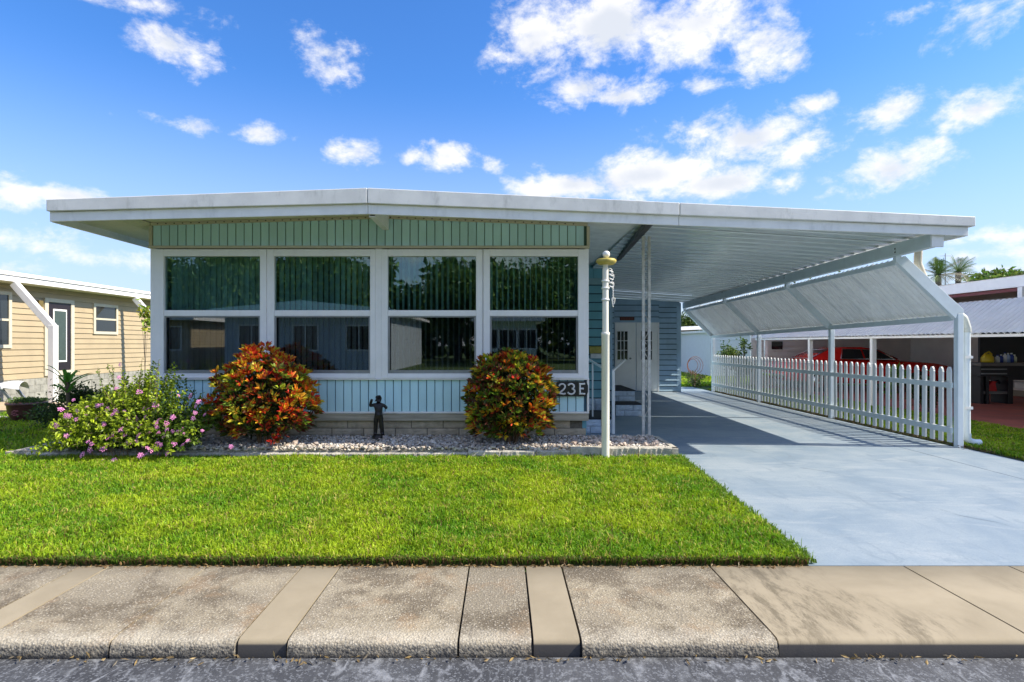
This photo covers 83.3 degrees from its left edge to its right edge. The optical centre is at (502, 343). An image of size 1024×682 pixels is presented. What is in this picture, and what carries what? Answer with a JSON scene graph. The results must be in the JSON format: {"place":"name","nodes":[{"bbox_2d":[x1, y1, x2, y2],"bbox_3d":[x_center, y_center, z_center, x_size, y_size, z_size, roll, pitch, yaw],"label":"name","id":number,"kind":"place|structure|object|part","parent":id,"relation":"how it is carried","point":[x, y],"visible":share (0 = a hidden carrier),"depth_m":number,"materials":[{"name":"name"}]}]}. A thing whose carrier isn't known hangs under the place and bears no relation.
{"place":"outdoors","nodes":[
{"label":"outdoors","id":0,"kind":"place"},
{"bbox_2d":[0,420,47,448],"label":"lawn","id":1,"kind":"structure","parent":0,"point":[22,432],"depth_m":9.74,"materials":[{"name":"green plant"}]},
{"bbox_2d":[0,381,28,400],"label":"garden cart","id":2,"kind":"object","parent":1,"relation":"on","point":[16,385],"visible":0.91,"depth_m":12.46,"materials":[{"name":"white plastic"}]},
{"bbox_2d":[0,396,49,420],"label":"planter bowl","id":3,"kind":"object","parent":1,"relation":"on","point":[15,407],"visible":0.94,"depth_m":11.06,"materials":[{"name":"brown ceramic"}]},
{"bbox_2d":[17,381,111,429],"bbox_3d":[-7.632,1.084,9.974,1.648,0.981,0.934,0,0,0],"label":"garden shrub","id":4,"kind":"object","parent":1,"relation":"on","point":[46,411],"visible":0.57,"depth_m":9.86,"materials":[{"name":"green plant"}]},
{"bbox_2d":[46,365,93,413],"bbox_3d":[-7.201,0.938,9.602,0.576,1.166,0.581,0,0,6],"label":"strap leaved plant","id":5,"kind":"object","parent":1,"relation":"on","point":[66,380],"visible":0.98,"depth_m":9.57,"materials":[{"name":"green plant"}]},
{"bbox_2d":[0,411,142,455],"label":"grass","id":6,"kind":"structure","parent":1,"relation":"on","point":[16,440],"depth_m":9.42,"materials":[{"name":"green plant"}]},
{"bbox_2d":[0,401,71,411],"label":"path","id":7,"kind":"structure","parent":0,"point":[2,407],"depth_m":13.95,"materials":[{"name":"beige concrete"}]},
{"bbox_2d":[0,386,754,571],"bbox_3d":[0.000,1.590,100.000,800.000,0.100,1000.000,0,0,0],"label":"ground","id":8,"kind":"structure","parent":0,"point":[704,387],"depth_m":20.19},
{"bbox_2d":[0,270,150,401],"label":"neighbour home","id":9,"kind":"object","parent":8,"relation":"on","point":[59,325],"visible":0.66,"depth_m":17.00,"materials":[{"name":"beige"}]},
{"bbox_2d":[0,291,11,347],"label":"window","id":10,"kind":"structure","parent":9,"relation":"in","point":[5,297],"depth_m":15.02,"materials":[{"name":"white glass"}]},
{"bbox_2d":[49,302,69,369],"bbox_3d":[-12.952,-0.200,16.850,0.075,1.960,0.840,0,0,0],"label":"door","id":11,"kind":"structure","parent":9,"relation":"in","point":[59,313],"depth_m":16.93,"materials":[{"name":"white glass"}]},
{"bbox_2d":[93,303,117,334],"bbox_3d":[-12.966,-0.790,18.825,0.061,0.980,1.150,0,0,0],"label":"window","id":12,"kind":"structure","parent":9,"relation":"in","point":[105,316],"depth_m":18.81,"materials":[{"name":"white glass"}]},
{"bbox_2d":[136,298,149,381],"bbox_3d":[-8.648,0.238,14.002,0.505,2.664,0.366,0,0,20],"label":"leafy vine","id":13,"kind":"object","parent":8,"relation":"on","point":[146,310],"visible":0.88,"depth_m":13.98,"materials":[{"name":"green plant"}]},
{"bbox_2d":[46,188,680,438],"bbox_3d":[-0.175,-0.236,15.275,11.613,3.613,15.450,0,0,0],"label":"mobile home","id":14,"kind":"object","parent":8,"relation":"on","point":[408,306],"visible":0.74,"depth_m":8.54,"materials":[{"name":"teal"}]},
{"bbox_2d":[156,249,266,378],"bbox_3d":[-4.308,-0.439,8.556,1.634,1.914,0.127,0,0,0],"label":"window frame","id":15,"kind":"structure","parent":14,"relation":"in","point":[162,313],"depth_m":8.51,"materials":[{"name":"white plastic"}]},
{"bbox_2d":[267,249,374,378],"bbox_3d":[-2.679,-0.439,8.556,1.596,1.914,0.127,0,0,0],"label":"window frame","id":16,"kind":"structure","parent":14,"relation":"in","point":[272,254],"depth_m":8.51,"materials":[{"name":"white plastic"}]},
{"bbox_2d":[381,249,481,378],"bbox_3d":[-1.043,-0.439,8.556,1.487,1.914,0.127,0,0,0],"label":"window frame","id":17,"kind":"structure","parent":14,"relation":"in","point":[387,373],"depth_m":8.51,"materials":[{"name":"white plastic"}]},
{"bbox_2d":[483,249,584,378],"bbox_3d":[0.468,-0.439,8.556,1.496,1.914,0.127,0,0,0],"label":"window frame","id":18,"kind":"structure","parent":14,"relation":"in","point":[579,373],"depth_m":8.51,"materials":[{"name":"white plastic"}]},
{"bbox_2d":[556,381,587,395],"bbox_3d":[1.021,0.667,8.495,0.484,0.223,0.036,0,0,0],"label":"house number sign","id":19,"kind":"object","parent":14,"relation":"attached to","point":[572,388],"visible":0.98,"depth_m":8.49,"materials":[{"name":"black paint"}]},
{"bbox_2d":[589,346,600,357],"bbox_3d":[2.076,0.193,12.711,0.313,0.269,0.138,0,0,0],"label":"mailbox","id":20,"kind":"object","parent":14,"relation":"attached to","point":[594,349],"visible":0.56,"depth_m":12.67,"materials":[{"name":"yellow plastic"}]},
{"bbox_2d":[615,323,635,389],"bbox_3d":[3.878,0.421,18.137,0.657,2.137,0.120,0,0,0],"label":"door","id":21,"kind":"structure","parent":14,"relation":"in","point":[625,333],"depth_m":18.15,"materials":[{"name":"white wood"}]},
{"bbox_2d":[620,317,633,319],"bbox_3d":[3.933,-0.789,18.170,0.465,0.202,0.028,0,0,0],"label":"plaque","id":22,"kind":"object","parent":14,"relation":"attached to","point":[626,318],"visible":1,"depth_m":18.16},
{"bbox_2d":[636,323,657,390],"bbox_3d":[4.560,0.421,18.168,0.667,2.137,0.059,0,0,0],"label":"door","id":23,"kind":"structure","parent":14,"relation":"in","point":[654,326],"depth_m":18.15,"materials":[{"name":"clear glass"}]},
{"bbox_2d":[681,305,701,330],"bbox_3d":[12.452,-0.524,37.981,3.225,4.201,3.055,0,0,0],"label":"broadleaf tree","id":24,"kind":"object","parent":8,"relation":"on","point":[686,320],"visible":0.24,"depth_m":37.43,"materials":[{"name":"green plant"}]},
{"bbox_2d":[681,326,702,331],"bbox_3d":[9.851,0.288,34.950,2.480,2.504,8.700,0,0,0],"label":"roof","id":25,"kind":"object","parent":8,"relation":"on","point":[685,328],"visible":0.01,"depth_m":30.60,"materials":[{"name":"beige"}]},
{"bbox_2d":[687,356,702,374],"bbox_3d":[6.758,0.982,20.319,0.568,1.075,0.257,0,0,0],"label":"wire trellis","id":26,"kind":"object","parent":8,"relation":"on","point":[697,366],"visible":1,"depth_m":20.31,"materials":[{"name":"grey metal"}]},
{"bbox_2d":[684,370,706,386],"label":"garden shrub","id":27,"kind":"object","parent":8,"relation":"on","point":[693,381],"visible":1,"depth_m":20.32,"materials":[{"name":"green plant"}]},
{"bbox_2d":[681,330,749,375],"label":"white shed","id":28,"kind":"structure","parent":8,"relation":"on","point":[697,343],"depth_m":27.03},
{"bbox_2d":[720,339,732,388],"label":"leggy shrub","id":29,"kind":"object","parent":8,"relation":"on","point":[725,351],"visible":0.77,"depth_m":19.27,"materials":[{"name":"green plant"}]},
{"bbox_2d":[716,341,754,387],"bbox_3d":[7.912,0.744,19.587,1.296,1.657,1.296,0,0,-33],"label":"flowering shrub","id":30,"kind":"object","parent":8,"relation":"on","point":[734,353],"visible":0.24,"depth_m":19.57,"materials":[{"name":"green plant"}]},
{"bbox_2d":[736,336,752,356],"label":"leggy shrub","id":31,"kind":"object","parent":8,"relation":"on","point":[742,344],"visible":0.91,"depth_m":19.25,"materials":[{"name":"green plant"}]},
{"bbox_2d":[681,371,904,385],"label":"grass","id":32,"kind":"structure","parent":8,"relation":"on","point":[707,381],"depth_m":22.14,"materials":[{"name":"green plant"}]},
{"bbox_2d":[750,274,1023,428],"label":"neighbour home","id":33,"kind":"object","parent":8,"relation":"on","point":[993,308],"visible":0.39,"depth_m":14.75,"materials":[{"name":"grey"}]},
{"bbox_2d":[763,347,952,391],"bbox_3d":[11.199,0.798,18.429,5.065,1.383,1.924,0,0,4],"label":"parked car","id":34,"kind":"object","parent":33,"relation":"on","point":[854,355],"visible":0.24,"depth_m":17.63,"materials":[{"name":"red paint"}]},
{"bbox_3d":[9.871,0.336,18.522,0.530,0.260,1.290,0,0,4],"label":"rear window","id":35,"kind":"part","parent":34,"relation":"part of","materials":[{"name":"grey glass"}]},
{"bbox_3d":[10.708,0.320,17.666,0.655,0.281,0.135,0,0,4],"label":"side window","id":36,"kind":"part","parent":34,"relation":"part of","materials":[{"name":"black glass"}]},
{"bbox_3d":[11.475,0.330,17.599,0.847,0.281,0.134,0,0,6],"label":"side window","id":37,"kind":"part","parent":34,"relation":"part of","materials":[{"name":"black glass"}]},
{"bbox_2d":[971,362,1023,403],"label":"workbench","id":38,"kind":"object","parent":33,"relation":"on","point":[981,372],"visible":0.84,"depth_m":14.24,"materials":[{"name":"black paint"}]},
{"bbox_2d":[980,351,993,362],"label":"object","id":39,"kind":"object","parent":38,"relation":"on","point":[987,358],"visible":0.98,"depth_m":14.37,"materials":[{"name":"yellow plastic"}]},
{"bbox_2d":[989,380,1000,390],"bbox_3d":[12.258,1.040,14.400,0.405,0.287,0.200,0,0,0],"label":"fuel can","id":40,"kind":"object","parent":38,"relation":"on","point":[992,385],"visible":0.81,"depth_m":14.30,"materials":[{"name":"red plastic"}]},
{"bbox_2d":[995,355,999,361],"bbox_3d":[12.417,0.378,14.450,0.100,0.190,0.095,0,0,0],"label":"bottle","id":41,"kind":"object","parent":38,"relation":"on","point":[997,358],"visible":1,"depth_m":14.43,"materials":[{"name":"white plastic"}]},
{"bbox_2d":[1010,353,1013,361],"bbox_3d":[12.772,0.353,14.450,0.100,0.240,0.095,0,0,0],"label":"bottle","id":42,"kind":"object","parent":38,"relation":"on","point":[1011,357],"visible":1,"depth_m":14.41,"materials":[{"name":"blue plastic"}]},
{"bbox_2d":[883,363,905,398],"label":"garden shrub","id":43,"kind":"object","parent":8,"relation":"on","point":[897,375],"visible":0.34,"depth_m":12.45,"materials":[{"name":"green plant"}]},
{"bbox_2d":[904,370,937,411],"bbox_3d":[9.161,1.070,12.508,0.758,1.004,0.540,0,0,0],"label":"garden shrub","id":44,"kind":"object","parent":8,"relation":"on","point":[920,393],"visible":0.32,"depth_m":12.47,"materials":[{"name":"green plant"}]},
{"bbox_2d":[925,257,969,285],"bbox_3d":[20.494,-1.305,26.901,2.154,5.658,2.262,0,0,-32],"label":"palm tree","id":45,"kind":"object","parent":8,"relation":"on","point":[938,276],"visible":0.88,"depth_m":26.84,"materials":[{"name":"green plant"}]},
{"bbox_2d":[944,255,984,282],"bbox_3d":[22.129,-1.429,27.944,2.438,5.904,1.788,0,0,-21],"label":"palm tree","id":46,"kind":"object","parent":8,"relation":"on","point":[962,264],"visible":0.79,"depth_m":27.89,"materials":[{"name":"green plant"}]},
{"bbox_2d":[961,265,1023,281],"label":"broadleaf tree","id":47,"kind":"object","parent":8,"relation":"on","point":[997,273],"visible":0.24,"depth_m":29.63,"materials":[{"name":"green plant"}]},
{"bbox_2d":[0,452,807,568],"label":"lawn","id":48,"kind":"structure","parent":0,"point":[452,564],"depth_m":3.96,"materials":[{"name":"green plant"}]},
{"bbox_2d":[14,434,678,457],"bbox_3d":[-2.078,1.479,8.078,8.844,0.334,1.001,0,0,0],"label":"garden bed","id":49,"kind":"object","parent":48,"relation":"on","point":[387,444],"visible":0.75,"depth_m":7.70,"materials":[{"name":"grey gravel"}]},
{"bbox_2d":[29,360,233,461],"bbox_3d":[-4.722,0.850,7.599,2.622,1.306,0.931,0,0,0],"label":"lantana bush","id":50,"kind":"object","parent":49,"relation":"on","point":[107,420],"visible":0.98,"depth_m":7.54,"materials":[{"name":"green plant"}]},
{"bbox_2d":[199,341,324,444],"bbox_3d":[-3.287,0.720,7.966,1.660,1.549,1.217,0,0,0],"label":"croton bush","id":51,"kind":"object","parent":49,"relation":"on","point":[265,386],"visible":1,"depth_m":7.72,"materials":[{"name":"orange plant"}]},
{"bbox_2d":[369,395,387,440],"bbox_3d":[-1.784,1.069,8.286,0.276,0.652,0.202,0,0,0],"label":"statue","id":52,"kind":"object","parent":49,"relation":"on","point":[378,406],"visible":1,"depth_m":8.27,"materials":[{"name":"brown metal"}]},
{"bbox_2d":[460,346,559,444],"bbox_3d":[0.107,0.766,7.950,1.405,1.457,1.066,0,0,0],"label":"croton bush","id":53,"kind":"object","parent":49,"relation":"on","point":[506,402],"visible":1,"depth_m":7.75,"materials":[{"name":"orange plant"}]},
{"bbox_2d":[0,551,810,564],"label":"grass fringe","id":54,"kind":"object","parent":48,"relation":"on","point":[309,559],"depth_m":3.95,"materials":[{"name":"green plant"}]},
{"bbox_2d":[596,251,615,456],"bbox_3d":[1.362,0.161,7.560,0.264,2.758,0.264,0,0,0],"label":"lamp post","id":55,"kind":"object","parent":48,"relation":"on","point":[605,261],"visible":0.98,"depth_m":7.52,"materials":[{"name":"white metal"}]},
{"bbox_2d":[670,453,816,562],"bbox_3d":[2.196,1.480,5.823,0.304,0.070,3.784,0,0,4],"label":"grass fringe","id":56,"kind":"object","parent":48,"relation":"on","point":[730,493],"depth_m":5.06,"materials":[{"name":"green plant"}]},
{"bbox_2d":[0,566,1023,659],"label":"sidewalk","id":57,"kind":"structure","parent":0,"point":[122,612],"depth_m":3.25,"materials":[{"name":"beige concrete"}]},
{"bbox_2d":[1,561,802,570],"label":"leaf litter","id":58,"kind":"object","parent":57,"relation":"on","point":[380,565],"visible":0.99,"depth_m":3.93,"materials":[{"name":"plant"}]},
{"bbox_2d":[0,657,1023,681],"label":"road","id":59,"kind":"structure","parent":0,"point":[648,669],"depth_m":2.83,"materials":[{"name":"grey asphalt"}]},
{"bbox_2d":[0,651,1017,665],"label":"leaf litter","id":60,"kind":"object","parent":59,"relation":"on","point":[511,659],"visible":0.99,"depth_m":2.91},
{"bbox_2d":[0,0,1023,321],"label":"sky","id":61,"kind":"structure","parent":0,"point":[889,106],"materials":[{"name":"blue"}]},
{"bbox_2d":[587,387,1023,566],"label":"driveway","id":62,"kind":"structure","parent":0,"point":[830,492],"depth_m":6.35,"materials":[{"name":"grey concrete"}]},
{"bbox_2d":[587,410,611,432],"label":"block steps","id":63,"kind":"structure","parent":62,"relation":"on","point":[594,424],"depth_m":9.78,"materials":[{"name":"white concrete"}]},
{"bbox_2d":[589,359,625,433],"bbox_3d":[1.919,0.856,10.924,0.650,1.328,2.428,0,0,16],"label":"handrail","id":64,"kind":"object","parent":62,"relation":"on","point":[613,392],"visible":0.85,"depth_m":9.68,"materials":[{"name":"white metal"}]},
{"bbox_2d":[609,385,641,415],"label":"block steps","id":65,"kind":"structure","parent":62,"relation":"on","point":[626,404],"depth_m":12.41,"materials":[{"name":"white concrete"}]},
{"bbox_2d":[642,233,650,435],"bbox_3d":[2.160,-0.082,8.650,0.130,3.203,0.030,0,0,0],"label":"lattice post","id":66,"kind":"object","parent":62,"relation":"on","point":[648,334],"visible":0.91,"depth_m":8.63,"materials":[{"name":"white metal"}]},
{"bbox_2d":[593,203,974,447],"bbox_3d":[4.350,-0.164,13.125,4.746,3.368,11.150,0,0,0],"label":"carport","id":67,"kind":"object","parent":62,"relation":"on","point":[704,253],"visible":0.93,"depth_m":9.77,"materials":[{"name":"metal"}]},
{"bbox_2d":[711,355,952,441],"bbox_3d":[6.630,0.908,13.338,0.060,1.127,9.721,0,0,0],"label":"picket fence","id":68,"kind":"object","parent":67,"relation":"attached to","point":[901,380],"visible":1,"depth_m":10.86,"materials":[{"name":"white wood"}]},
{"bbox_2d":[913,251,982,444],"bbox_3d":[6.583,-0.022,8.530,0.975,3.089,0.112,0,0,0],"label":"downspout","id":69,"kind":"object","parent":67,"relation":"attached to","point":[918,263],"visible":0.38,"depth_m":8.49,"materials":[{"name":"white paint"}]},
{"bbox_2d":[706,388,1023,460],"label":"lawn","id":70,"kind":"structure","parent":0,"point":[946,443],"depth_m":9.90,"materials":[{"name":"green plant"}]}
]}

